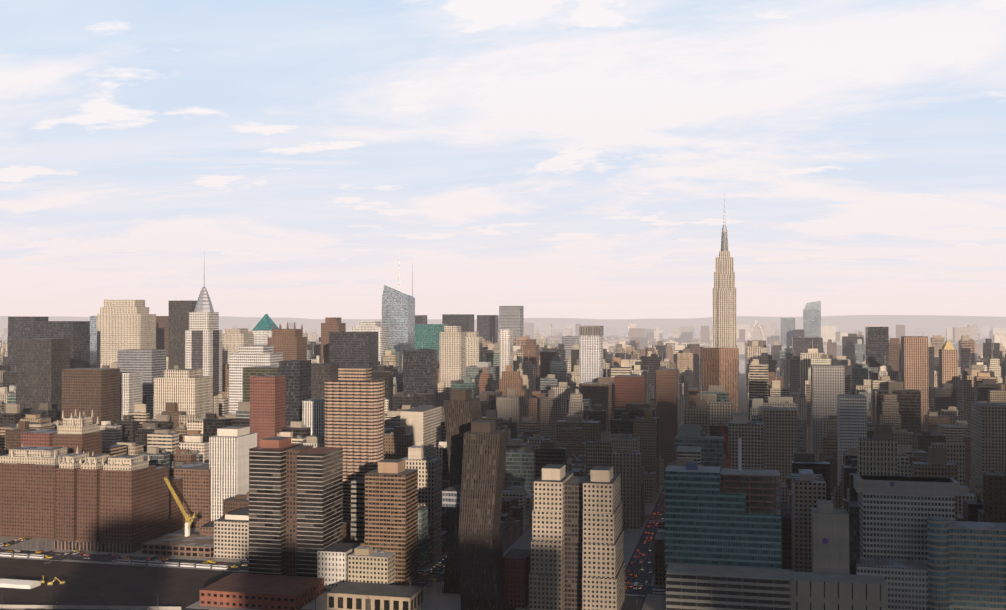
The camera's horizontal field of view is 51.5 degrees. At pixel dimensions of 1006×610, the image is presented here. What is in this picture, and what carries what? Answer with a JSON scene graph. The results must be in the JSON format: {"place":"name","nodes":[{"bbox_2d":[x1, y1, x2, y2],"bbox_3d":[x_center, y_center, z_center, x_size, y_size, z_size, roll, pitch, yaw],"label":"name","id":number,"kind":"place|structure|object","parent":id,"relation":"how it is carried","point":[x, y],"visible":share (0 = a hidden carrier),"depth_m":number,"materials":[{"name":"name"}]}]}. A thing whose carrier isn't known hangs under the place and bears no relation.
{"place":"outdoors","nodes":[
{"label":"outdoors","id":0,"kind":"place"},
{"bbox_2d":[0,558,248,608],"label":"vacant lot ground","id":1,"kind":"structure","parent":0,"point":[113,584],"depth_m":794.51,"materials":[{"name":"grey asphalt"}]},
{"bbox_2d":[0,319,746,609],"bbox_3d":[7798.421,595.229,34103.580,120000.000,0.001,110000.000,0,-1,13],"label":"ground","id":2,"kind":"structure","parent":0,"point":[634,602],"depth_m":870.24,"materials":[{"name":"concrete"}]},
{"bbox_2d":[0,484,664,593],"bbox_3d":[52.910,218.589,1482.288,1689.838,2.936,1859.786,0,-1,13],"label":"cars","id":3,"kind":"object","parent":2,"relation":"on","point":[158,561],"visible":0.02,"depth_m":858.25,"materials":[{"name":"paint"}]},
{"bbox_2d":[0,494,717,609],"bbox_3d":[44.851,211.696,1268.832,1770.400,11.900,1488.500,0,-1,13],"label":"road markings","id":4,"kind":"object","parent":2,"relation":"on","point":[368,597],"visible":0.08,"depth_m":828.60,"materials":[{"name":"white paint"}]},
{"bbox_2d":[0,479,791,609],"bbox_3d":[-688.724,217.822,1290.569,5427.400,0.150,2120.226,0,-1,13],"label":"sidewalks","id":5,"kind":"structure","parent":2,"relation":"on","point":[435,599],"depth_m":866.04,"materials":[{"name":"grey concrete"}]},
{"bbox_2d":[3,520,633,595],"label":"bare trees","id":6,"kind":"object","parent":5,"relation":"on","point":[425,580],"visible":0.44,"depth_m":796.66,"materials":[{"name":"brown plant"}]},
{"bbox_2d":[0,192,1005,609],"bbox_3d":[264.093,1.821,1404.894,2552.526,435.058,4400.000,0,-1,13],"label":"buildings","id":7,"kind":"structure","parent":2,"relation":"on","point":[898,542],"depth_m":898.05,"materials":[{"name":"brown concrete"}]},
{"bbox_2d":[0,322,1005,584],"bbox_3d":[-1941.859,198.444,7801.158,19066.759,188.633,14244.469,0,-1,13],"label":"city buildings","id":8,"kind":"structure","parent":2,"relation":"on","point":[556,416],"depth_m":1283.72,"materials":[{"name":"brown concrete"}]},
{"bbox_2d":[0,315,1005,359],"bbox_3d":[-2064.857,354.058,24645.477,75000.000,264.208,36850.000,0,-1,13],"label":"new jersey terrain","id":9,"kind":"structure","parent":0,"point":[934,324],"depth_m":16042.72,"materials":[{"name":"grey"}]},
{"bbox_2d":[0,0,1005,318],"label":"sky","id":10,"kind":"structure","parent":0,"point":[579,159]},
{"bbox_2d":[739,359,744,372],"bbox_3d":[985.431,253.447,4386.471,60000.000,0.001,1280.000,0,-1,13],"label":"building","id":11,"kind":"structure","parent":0,"point":[742,365],"depth_m":4368.17,"materials":[{"name":"white concrete"}]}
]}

